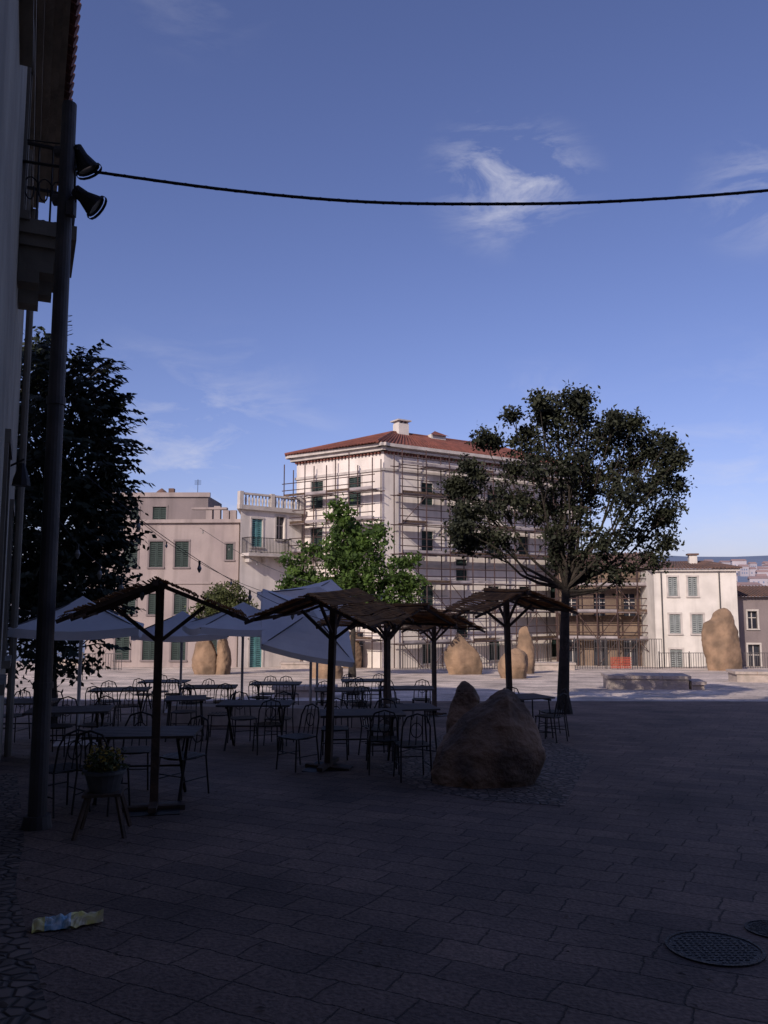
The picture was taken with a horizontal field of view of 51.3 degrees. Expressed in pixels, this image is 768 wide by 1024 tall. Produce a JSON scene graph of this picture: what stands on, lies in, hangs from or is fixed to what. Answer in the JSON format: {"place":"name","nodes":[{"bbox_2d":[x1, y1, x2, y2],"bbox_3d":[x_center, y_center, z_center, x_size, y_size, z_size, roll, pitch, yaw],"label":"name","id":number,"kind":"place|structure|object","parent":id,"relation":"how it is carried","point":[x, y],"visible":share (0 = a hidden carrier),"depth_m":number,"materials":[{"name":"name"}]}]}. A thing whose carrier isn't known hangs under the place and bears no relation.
{"place":"outdoors","nodes":[
{"label":"outdoors","id":0,"kind":"place"},
{"bbox_2d":[0,700,767,1023],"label":"plaza paving","id":1,"kind":"structure","parent":0,"point":[466,940],"depth_m":5.88,"materials":[{"name":"stone"}]},
{"bbox_2d":[0,0,28,758],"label":"walls","id":2,"kind":"structure","parent":1,"relation":"on","point":[13,79],"depth_m":6.58,"materials":[{"name":"grey paint"}]},
{"bbox_2d":[0,0,34,695],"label":"window trim","id":3,"kind":"structure","parent":2,"relation":"attached to","point":[27,31],"depth_m":8.20,"materials":[{"name":"paint"}]},
{"bbox_2d":[4,209,35,756],"bbox_3d":[-5.809,-0.451,12.810,0.102,9.200,0.102,0,-6,-1],"label":"downpipe","id":4,"kind":"object","parent":2,"relation":"attached to","point":[18,541],"visible":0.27,"depth_m":12.68,"materials":[{"name":"metal"}]},
{"bbox_2d":[10,458,30,486],"bbox_3d":[-4.002,-0.442,8.822,0.199,0.309,0.212,-3,-7,26],"label":"wall lamp","id":5,"kind":"object","parent":2,"relation":"attached to","point":[21,478],"visible":0.92,"depth_m":8.78,"materials":[{"name":"black metal"}]},
{"bbox_2d":[17,218,76,311],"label":"balcony slab","id":6,"kind":"structure","parent":2,"relation":"attached to","point":[36,260],"depth_m":8.79,"materials":[{"name":"concrete"}]},
{"bbox_2d":[29,0,70,216],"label":"cornice","id":7,"kind":"structure","parent":2,"relation":"attached to","point":[52,19],"depth_m":10.68,"materials":[{"name":"paint"}]},
{"bbox_2d":[57,0,81,185],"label":"roof","id":8,"kind":"structure","parent":7,"relation":"on","point":[75,16],"depth_m":10.74,"materials":[{"name":"tile"}]},
{"bbox_2d":[25,141,76,225],"bbox_3d":[-3.917,-3.579,9.349,0.568,0.900,1.080,3,-7,-24],"label":"balcony rail","id":9,"kind":"object","parent":2,"relation":"attached to","point":[51,191],"visible":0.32,"depth_m":8.86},
{"bbox_2d":[0,774,50,1023],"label":"cobble strip","id":10,"kind":"object","parent":1,"relation":"on","point":[22,999],"visible":1,"depth_m":4.76,"materials":[{"name":"stone"}]},
{"bbox_2d":[50,696,77,756],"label":"iron chair","id":11,"kind":"object","parent":1,"relation":"on","point":[64,725],"visible":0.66,"depth_m":12.68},
{"bbox_2d":[21,100,106,830],"bbox_3d":[-3.152,-0.636,8.051,0.576,7.327,0.408,0,-6,0],"label":"floodlight pole","id":12,"kind":"object","parent":1,"relation":"on","point":[68,152],"visible":1,"depth_m":7.93,"materials":[{"name":"black metal"}]},
{"bbox_2d":[59,520,152,600],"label":"string lights","id":13,"kind":"object","parent":12,"relation":"attached to","point":[99,574],"visible":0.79,"depth_m":8.21,"materials":[{"name":"rubber"}]},
{"bbox_2d":[62,456,322,619],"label":"string lights","id":14,"kind":"object","parent":12,"relation":"attached to","point":[138,527],"visible":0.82,"depth_m":9.72,"materials":[{"name":"rubber"}]},
{"bbox_2d":[23,160,767,205],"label":"overhead cable","id":15,"kind":"object","parent":12,"relation":"attached to","point":[409,203],"visible":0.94,"depth_m":8.54,"materials":[{"name":"rubber"}]},
{"bbox_2d":[32,909,103,932],"bbox_3d":[-1.964,2.526,4.980,0.410,0.075,0.178,2,-7,-20],"label":"snack wrapper","id":16,"kind":"object","parent":1,"relation":"on","point":[67,921],"visible":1,"depth_m":4.93,"materials":[{"name":"plastic"}]},
{"bbox_2d":[22,705,114,735],"bbox_3d":[-4.725,3.340,12.004,1.200,0.755,0.714,1,-6,-11],"label":"slatted table","id":17,"kind":"object","parent":1,"relation":"on","point":[96,710],"visible":0.62,"depth_m":11.98,"materials":[{"name":"grey wood"}]},
{"bbox_2d":[47,729,90,817],"bbox_3d":[-3.344,2.681,8.335,0.513,0.870,0.443,-5,-8,38],"label":"iron chair","id":18,"kind":"object","parent":1,"relation":"on","point":[60,768],"visible":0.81,"depth_m":8.23,"materials":[{"name":"metal"}]},
{"bbox_2d":[8,596,143,749],"bbox_3d":[-5.166,2.693,13.587,1.980,2.520,1.980,2,-6,-14],"label":"white parasol","id":19,"kind":"object","parent":1,"relation":"on","point":[108,624],"visible":0.71,"depth_m":12.96,"materials":[{"name":"fabric"}]},
{"bbox_2d":[5,315,156,723],"bbox_3d":[-7.555,0.124,17.640,4.897,8.890,4.173,0,-6,0],"label":"lime tree","id":20,"kind":"object","parent":1,"relation":"on","point":[100,534],"visible":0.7,"depth_m":17.13,"materials":[{"name":"green plant"}]},
{"bbox_2d":[75,695,114,754],"bbox_3d":[-4.574,3.391,12.741,0.443,0.870,0.513,-1,-6,13],"label":"iron chair","id":21,"kind":"object","parent":1,"relation":"on","point":[91,724],"visible":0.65,"depth_m":12.84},
{"bbox_2d":[71,730,129,816],"bbox_3d":[-2.950,2.687,8.372,0.443,0.870,0.512,-1,-6,12],"label":"iron chair","id":22,"kind":"object","parent":1,"relation":"on","point":[85,748],"visible":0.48,"depth_m":8.21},
{"bbox_2d":[71,742,131,840],"bbox_3d":[-2.595,2.560,7.413,0.483,0.820,0.481,1,-6,-11],"label":"flower planter","id":23,"kind":"object","parent":1,"relation":"on","point":[104,776],"visible":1,"depth_m":7.31,"materials":[{"name":"metal"}]},
{"bbox_2d":[87,687,151,725],"bbox_3d":[-5.659,4.172,17.143,1.200,0.755,0.714,1,-6,-6],"label":"slatted table","id":24,"kind":"object","parent":1,"relation":"on","point":[119,689],"visible":0.79,"depth_m":17.05,"materials":[{"name":"grey wood"}]},
{"bbox_2d":[114,686,138,726],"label":"iron chair","id":25,"kind":"object","parent":1,"relation":"on","point":[128,705],"visible":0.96,"depth_m":16.29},
{"bbox_2d":[116,711,151,789],"bbox_3d":[-3.029,2.910,9.774,0.443,0.870,0.512,1,-6,-5],"label":"iron chair","id":26,"kind":"object","parent":1,"relation":"on","point":[138,749],"visible":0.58,"depth_m":9.74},
{"bbox_2d":[81,725,202,804],"bbox_3d":[-2.716,2.861,9.038,1.200,0.755,0.714,1,-6,-5],"label":"slatted table","id":27,"kind":"object","parent":1,"relation":"on","point":[178,733],"visible":0.77,"depth_m":8.98,"materials":[{"name":"grey wood"}]},
{"bbox_2d":[55,576,248,816],"bbox_3d":[-2.413,1.932,8.512,1.844,2.444,1.997,1,-6,-13],"label":"bamboo canopy","id":28,"kind":"object","parent":1,"relation":"on","point":[153,806],"visible":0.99,"depth_m":8.39,"materials":[{"name":"brown wood"}]},
{"bbox_2d":[85,523,239,666],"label":"walls mauve","id":29,"kind":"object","parent":1,"relation":"on","point":[206,548],"visible":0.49,"depth_m":55.68,"materials":[{"name":"paint"}]},
{"bbox_2d":[88,492,240,583],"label":"cornice","id":30,"kind":"structure","parent":29,"relation":"on","point":[177,494],"depth_m":55.94,"materials":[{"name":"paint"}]},
{"bbox_2d":[112,497,221,519],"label":"walls mauve","id":31,"kind":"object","parent":29,"relation":"on","point":[179,507],"visible":0.32,"depth_m":59.41,"materials":[{"name":"paint"}]},
{"bbox_2d":[117,507,228,657],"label":"glass","id":32,"kind":"object","parent":29,"relation":"on","point":[153,600],"visible":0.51,"depth_m":55.80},
{"bbox_2d":[112,505,234,661],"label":"window trim","id":33,"kind":"structure","parent":29,"relation":"attached to","point":[172,614],"depth_m":55.64,"materials":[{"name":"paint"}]},
{"bbox_2d":[115,507,232,659],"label":"window shutters","id":34,"kind":"object","parent":29,"relation":"on","point":[157,561],"visible":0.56,"depth_m":55.69,"materials":[{"name":"wood"}]},
{"bbox_2d":[131,611,227,714],"bbox_3d":[-4.998,3.695,19.714,2.220,2.500,2.220,1,-6,-11],"label":"white parasol","id":35,"kind":"object","parent":1,"relation":"on","point":[180,635],"visible":0.46,"depth_m":18.90,"materials":[{"name":"fabric"}]},
{"bbox_2d":[170,687,196,725],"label":"iron chair","id":36,"kind":"object","parent":1,"relation":"on","point":[176,711],"visible":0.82,"depth_m":15.18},
{"bbox_2d":[159,715,209,799],"bbox_3d":[-2.315,2.830,9.276,0.443,0.870,0.512,-4,-7,31],"label":"iron chair","id":37,"kind":"object","parent":1,"relation":"on","point":[174,756],"visible":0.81,"depth_m":9.30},
{"bbox_2d":[164,695,205,741],"bbox_3d":[-3.596,3.736,14.476,0.720,0.746,0.715,1,-6,-11],"label":"bistro table","id":38,"kind":"object","parent":1,"relation":"on","point":[169,700],"visible":0.77,"depth_m":14.36,"materials":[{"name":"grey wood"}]},
{"bbox_2d":[192,640,216,674],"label":"standing rock","id":39,"kind":"object","parent":1,"relation":"on","point":[204,658],"visible":0.84,"depth_m":42.64,"materials":[{"name":"stone"}]},
{"bbox_2d":[215,639,231,674],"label":"standing rock","id":40,"kind":"object","parent":1,"relation":"on","point":[223,663],"visible":0.9,"depth_m":42.75,"materials":[{"name":"stone"}]},
{"bbox_2d":[182,602,266,699],"bbox_3d":[-3.140,3.315,17.744,2.320,2.620,2.320,3,-7,-23],"label":"white parasol","id":41,"kind":"object","parent":1,"relation":"on","point":[221,624],"visible":0.62,"depth_m":17.00,"materials":[{"name":"fabric"}]},
{"bbox_2d":[227,691,257,745],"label":"iron chair","id":42,"kind":"object","parent":1,"relation":"on","point":[250,717],"visible":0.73,"depth_m":13.85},
{"bbox_2d":[215,700,293,750],"bbox_3d":[-2.132,3.548,13.289,1.200,0.755,0.714,0,-6,0],"label":"slatted table","id":43,"kind":"object","parent":1,"relation":"on","point":[227,704],"visible":0.89,"depth_m":13.19,"materials":[{"name":"grey wood"}]},
{"bbox_2d":[252,699,282,754],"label":"iron chair","id":44,"kind":"object","parent":1,"relation":"on","point":[268,724],"visible":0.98,"depth_m":12.60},
{"bbox_2d":[170,703,366,727],"bbox_3d":[-2.467,4.369,16.997,4.200,0.480,0.500,-1,-6,9],"label":"stone kerb bench","id":45,"kind":"object","parent":1,"relation":"on","point":[223,720],"visible":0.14,"depth_m":16.80,"materials":[{"name":"stone"}]},
{"bbox_2d":[238,509,301,667],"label":"white walls","id":46,"kind":"structure","parent":1,"relation":"on","point":[259,576],"depth_m":55.62,"materials":[{"name":"paint"}]},
{"bbox_2d":[250,519,261,666],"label":"green shutters","id":47,"kind":"object","parent":46,"relation":"on","point":[255,533],"visible":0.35,"depth_m":54.99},
{"bbox_2d":[248,515,286,666],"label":"window trim","id":48,"kind":"structure","parent":46,"relation":"attached to","point":[262,518],"depth_m":55.61,"materials":[{"name":"stone"}]},
{"bbox_2d":[237,504,305,514],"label":"cornice","id":49,"kind":"structure","parent":46,"relation":"on","point":[261,508],"depth_m":56.08,"materials":[{"name":"stone"}]},
{"bbox_2d":[237,491,303,509],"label":"balustrade","id":50,"kind":"object","parent":49,"relation":"on","point":[272,500],"visible":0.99,"depth_m":56.41,"materials":[{"name":"stone"}]},
{"bbox_2d":[250,681,301,704],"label":"slatted table","id":51,"kind":"object","parent":1,"relation":"on","point":[281,683],"visible":0.73,"depth_m":19.50,"materials":[{"name":"grey wood"}]},
{"bbox_2d":[263,691,293,745],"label":"iron chair","id":52,"kind":"object","parent":1,"relation":"on","point":[287,717],"visible":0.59,"depth_m":13.94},
{"bbox_2d":[276,703,319,772],"bbox_3d":[-1.183,3.134,11.150,0.443,0.870,0.513,-6,-8,42],"label":"iron chair","id":53,"kind":"object","parent":1,"relation":"on","point":[298,736],"visible":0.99,"depth_m":11.14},
{"bbox_2d":[257,580,341,699],"bbox_3d":[-1.695,3.307,19.931,2.252,3.318,2.162,5,-8,-37],"label":"white parasol","id":54,"kind":"object","parent":1,"relation":"on","point":[328,585],"visible":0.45,"depth_m":20.04,"materials":[{"name":"fabric"}]},
{"bbox_2d":[272,684,337,696],"bbox_3d":[-2.520,5.854,25.504,2.055,0.652,0.604,0,-6,0],"label":"stone bench","id":55,"kind":"object","parent":1,"relation":"on","point":[302,690],"visible":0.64,"depth_m":25.27,"materials":[{"name":"stone"}]},
{"bbox_2d":[260,589,354,705],"bbox_3d":[-1.703,3.120,17.465,2.203,2.895,1.761,2,-7,-16],"label":"white parasol","id":56,"kind":"object","parent":1,"relation":"on","point":[301,637],"visible":0.52,"depth_m":16.95,"materials":[{"name":"fabric"}]},
{"bbox_2d":[312,662,342,678],"bbox_3d":[-2.713,7.465,38.360,1.670,1.206,1.121,-2,-7,19],"label":"standing rock","id":57,"kind":"object","parent":1,"relation":"on","point":[322,670],"visible":0.3,"depth_m":37.92,"materials":[{"name":"stone"}]},
{"bbox_2d":[244,588,413,771],"bbox_3d":[-0.733,2.334,11.105,1.881,2.492,2.037,1,-3,17],"label":"bamboo canopy","id":58,"kind":"object","parent":1,"relation":"on","point":[322,600],"visible":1,"depth_m":11.04,"materials":[{"name":"brown wood"}]},
{"bbox_2d":[320,698,349,759],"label":"iron chair","id":59,"kind":"object","parent":1,"relation":"on","point":[340,728],"visible":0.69,"depth_m":12.22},
{"bbox_2d":[314,687,371,705],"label":"slatted table","id":60,"kind":"object","parent":1,"relation":"on","point":[321,690],"visible":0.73,"depth_m":17.04,"materials":[{"name":"grey wood"}]},
{"bbox_2d":[319,708,405,767],"bbox_3d":[-0.324,3.260,11.509,1.200,0.755,0.714,1,-6,-6],"label":"slatted table","id":61,"kind":"object","parent":1,"relation":"on","point":[357,713],"visible":0.68,"depth_m":11.47,"materials":[{"name":"grey wood"}]},
{"bbox_2d":[366,698,397,760],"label":"iron chair","id":62,"kind":"object","parent":1,"relation":"on","point":[374,728],"visible":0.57,"depth_m":12.17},
{"bbox_2d":[0,707,766,1010],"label":"fallen leaves","id":63,"kind":"object","parent":1,"relation":"on","point":[379,963],"visible":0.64,"depth_m":5.66,"materials":[{"name":"brown plant"}]},
{"bbox_2d":[367,710,399,774],"bbox_3d":[-0.010,3.086,10.839,0.443,0.870,0.513,0,-6,-4],"label":"iron chair","id":64,"kind":"object","parent":1,"relation":"on","point":[380,738],"visible":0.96,"depth_m":10.67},
{"bbox_2d":[316,603,458,745],"bbox_3d":[0.055,2.814,13.976,1.998,2.446,1.841,-6,-9,44],"label":"bamboo canopy","id":65,"kind":"object","parent":1,"relation":"on","point":[421,614],"visible":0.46,"depth_m":13.93,"materials":[{"name":"brown wood"}]},
{"bbox_2d":[379,686,434,722],"bbox_3d":[0.494,4.252,17.638,1.200,0.755,0.714,0,-6,0],"label":"slatted table","id":66,"kind":"object","parent":1,"relation":"on","point":[426,689],"visible":0.59,"depth_m":17.46,"materials":[{"name":"grey wood"}]},
{"bbox_2d":[391,614,486,716],"bbox_3d":[1.204,3.663,19.215,1.844,2.444,1.998,3,-7,-28],"label":"bamboo canopy","id":67,"kind":"object","parent":1,"relation":"on","point":[467,623],"visible":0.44,"depth_m":19.11,"materials":[{"name":"brown wood"}]},
{"bbox_2d":[444,632,482,674],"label":"standing rock","id":68,"kind":"object","parent":1,"relation":"on","point":[461,655],"visible":0.92,"depth_m":42.61,"materials":[{"name":"stone"}]},
{"bbox_2d":[376,733,591,805],"bbox_3d":[1.648,3.723,12.092,2.839,0.362,6.628,-2,-7,17],"label":"cobble patch","id":69,"kind":"object","parent":1,"relation":"on","point":[563,768],"visible":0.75,"depth_m":10.38,"materials":[{"name":"stone"}]},
{"bbox_2d":[393,713,431,782],"bbox_3d":[0.370,2.999,10.300,0.443,0.870,0.513,1,-6,-11],"label":"iron chair","id":70,"kind":"object","parent":69,"relation":"on","point":[409,743],"visible":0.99,"depth_m":10.15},
{"bbox_2d":[386,703,439,755],"bbox_3d":[0.440,3.416,12.499,0.720,0.746,0.715,1,-6,-11],"label":"bistro table","id":71,"kind":"object","parent":69,"relation":"on","point":[424,707],"visible":0.66,"depth_m":12.40,"materials":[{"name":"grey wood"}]},
{"bbox_2d":[446,681,479,732],"bbox_3d":[1.319,3.361,13.136,0.597,1.158,0.469,0,-6,0],"label":"granite boulder","id":72,"kind":"object","parent":69,"relation":"on","point":[466,698],"visible":0.49,"depth_m":13.04,"materials":[{"name":"stone"}]},
{"bbox_2d":[431,689,545,788],"bbox_3d":[1.297,2.864,10.163,1.426,1.209,1.106,0,-6,0],"label":"granite boulder","id":73,"kind":"object","parent":69,"relation":"on","point":[494,740],"visible":0.98,"depth_m":9.80,"materials":[{"name":"stone"}]},
{"bbox_2d":[534,693,567,742],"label":"iron chair","id":74,"kind":"object","parent":69,"relation":"on","point":[546,715],"visible":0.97,"depth_m":14.14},
{"bbox_2d":[443,588,577,690],"bbox_3d":[2.474,2.939,15.938,2.135,2.837,2.318,0,-5,-14],"label":"bamboo canopy","id":75,"kind":"object","parent":1,"relation":"on","point":[528,599],"visible":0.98,"depth_m":15.89,"materials":[{"name":"brown wood"}]},
{"bbox_2d":[498,648,527,678],"bbox_3d":[6.207,7.307,38.413,1.466,1.531,1.297,0,-6,0],"label":"standing rock","id":76,"kind":"object","parent":1,"relation":"on","point":[519,657],"visible":0.84,"depth_m":37.96,"materials":[{"name":"stone"}]},
{"bbox_2d":[516,693,554,737],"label":"bistro table","id":77,"kind":"object","parent":1,"relation":"on","point":[529,696],"visible":0.57,"depth_m":14.73,"materials":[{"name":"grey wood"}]},
{"bbox_2d":[538,688,568,736],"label":"iron chair","id":78,"kind":"object","parent":1,"relation":"on","point":[547,712],"visible":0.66,"depth_m":15.05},
{"bbox_2d":[433,379,697,713],"bbox_3d":[4.550,0.886,20.084,6.658,8.293,3.591,0,-6,0],"label":"holm oak tree","id":79,"kind":"object","parent":1,"relation":"on","point":[617,427],"visible":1,"depth_m":19.97,"materials":[{"name":"green plant"}]},
{"bbox_2d":[665,930,765,967],"bbox_3d":[1.903,2.516,4.608,0.540,0.048,0.540,0,-6,0],"label":"manhole cover","id":80,"kind":"object","parent":1,"relation":"on","point":[713,948],"visible":1,"depth_m":4.58,"materials":[{"name":"metal"}]},
{"bbox_2d":[701,608,741,670],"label":"standing rock","id":81,"kind":"object","parent":1,"relation":"on","point":[720,640],"visible":0.97,"depth_m":48.45,"materials":[{"name":"stone"}]},
{"bbox_2d":[726,669,767,681],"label":"stone bench","id":82,"kind":"object","parent":1,"relation":"on","point":[747,675],"visible":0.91,"depth_m":34.73,"materials":[{"name":"stone"}]},
{"bbox_2d":[744,920,767,937],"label":"manhole cover","id":83,"kind":"object","parent":1,"relation":"on","point":[757,927],"visible":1,"depth_m":4.92,"materials":[{"name":"metal"}]},
{"bbox_2d":[4,661,767,700],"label":"pale plaza paving","id":84,"kind":"structure","parent":0,"point":[585,684],"depth_m":33.57,"materials":[{"name":"stone"}]},
{"bbox_2d":[184,580,260,639],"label":"olive tree","id":85,"kind":"object","parent":84,"relation":"on","point":[224,595],"visible":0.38,"depth_m":43.32,"materials":[{"name":"green plant"}]},
{"bbox_2d":[282,452,384,668],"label":"scaffolding","id":86,"kind":"object","parent":84,"relation":"on","point":[326,493],"visible":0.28,"depth_m":55.39,"materials":[{"name":"grey metal"}]},
{"bbox_2d":[272,492,431,677],"bbox_3d":[-1.600,3.599,40.007,8.004,9.162,4.018,0,-6,0],"label":"plane tree","id":87,"kind":"object","parent":84,"relation":"on","point":[356,545],"visible":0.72,"depth_m":39.60,"materials":[{"name":"green plant"}]},
{"bbox_2d":[284,419,576,667],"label":"scaffolded palazzo","id":88,"kind":"structure","parent":84,"relation":"on","point":[385,447],"depth_m":56.99,"materials":[{"name":"white paint"}]},
{"bbox_2d":[399,642,550,668],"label":"metal fence","id":89,"kind":"object","parent":84,"relation":"on","point":[494,643],"visible":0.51,"depth_m":50.82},
{"bbox_2d":[390,449,592,667],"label":"scaffolding","id":90,"kind":"object","parent":84,"relation":"on","point":[418,494],"visible":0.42,"depth_m":55.92,"materials":[{"name":"grey metal"}]},
{"bbox_2d":[517,626,534,673],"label":"standing rock","id":91,"kind":"object","parent":84,"relation":"on","point":[525,643],"visible":0.66,"depth_m":43.85,"materials":[{"name":"stone"}]},
{"bbox_2d":[553,556,648,665],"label":"scaffolding","id":92,"kind":"object","parent":84,"relation":"on","point":[637,611],"visible":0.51,"depth_m":57.28,"materials":[{"name":"brown metal"}]},
{"bbox_2d":[557,568,648,665],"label":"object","id":93,"kind":"object","parent":84,"relation":"on","point":[588,618],"visible":0.41,"depth_m":58.62,"materials":[{"name":"stone"}]},
{"bbox_2d":[569,594,634,665],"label":"window frames","id":94,"kind":"structure","parent":93,"relation":"attached to","point":[571,602],"depth_m":58.70,"materials":[{"name":"wood"}]},
{"bbox_2d":[569,594,637,665],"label":"glass","id":95,"kind":"object","parent":94,"relation":"attached to","point":[602,641],"visible":0.53,"depth_m":58.64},
{"bbox_2d":[574,637,662,668],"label":"metal fence","id":96,"kind":"object","parent":84,"relation":"on","point":[605,657],"visible":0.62,"depth_m":51.31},
{"bbox_2d":[601,672,706,689],"bbox_3d":[10.047,6.485,29.961,3.552,0.802,1.402,-1,-6,7],"label":"stone bench","id":97,"kind":"object","parent":84,"relation":"on","point":[630,680],"visible":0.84,"depth_m":29.49,"materials":[{"name":"stone"}]},
{"bbox_2d":[640,570,738,667],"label":"white walls","id":98,"kind":"structure","parent":84,"relation":"on","point":[707,602],"depth_m":54.71,"materials":[{"name":"beige paint"}]},
{"bbox_2d":[668,577,702,666],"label":"grey shutters","id":99,"kind":"object","parent":98,"relation":"attached to","point":[675,619],"visible":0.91,"depth_m":54.79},
{"bbox_2d":[666,575,704,666],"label":"window trim","id":100,"kind":"structure","parent":98,"relation":"attached to","point":[680,613],"depth_m":54.70,"materials":[{"name":"stone"}]},
{"bbox_2d":[649,561,742,568],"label":"roof","id":101,"kind":"structure","parent":98,"relation":"on","point":[698,564],"depth_m":55.71,"materials":[{"name":"tile"}]},
{"bbox_2d":[658,651,767,667],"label":"metal railing","id":102,"kind":"object","parent":84,"relation":"on","point":[703,660],"visible":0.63,"depth_m":52.54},
{"bbox_2d":[737,597,767,665],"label":"walls mauve","id":103,"kind":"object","parent":84,"relation":"on","point":[754,636],"visible":0.71,"depth_m":56.80,"materials":[{"name":"paint"}]},
{"bbox_2d":[737,585,767,596],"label":"roof","id":104,"kind":"structure","parent":103,"relation":"on","point":[752,591],"depth_m":58.24,"materials":[{"name":"tile"}]},
{"bbox_2d":[748,611,759,665],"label":"glass","id":105,"kind":"object","parent":103,"relation":"attached to","point":[756,649],"visible":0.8,"depth_m":56.87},
{"bbox_2d":[7,555,767,660],"bbox_3d":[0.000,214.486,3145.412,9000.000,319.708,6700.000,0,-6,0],"label":"ground terrain","id":106,"kind":"structure","parent":0,"point":[758,560],"depth_m":3370.30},
{"bbox_2d":[69,559,767,585],"bbox_3d":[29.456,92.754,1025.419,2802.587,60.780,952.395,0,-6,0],"label":"distant town","id":107,"kind":"object","parent":106,"relation":"on","point":[755,573],"visible":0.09,"depth_m":796.06},
{"bbox_2d":[13,0,767,556],"label":"sky","id":108,"kind":"structure","parent":0,"point":[250,330],"materials":[{"name":"blue"}]},
{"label":"roof","id":109,"kind":"object","parent":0,"visible":0},
{"bbox_2d":[191,506,236,518],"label":"parapet pillars","id":110,"kind":"structure","parent":109,"relation":"on","point":[229,514],"depth_m":57.13,"materials":[{"name":"paint"}]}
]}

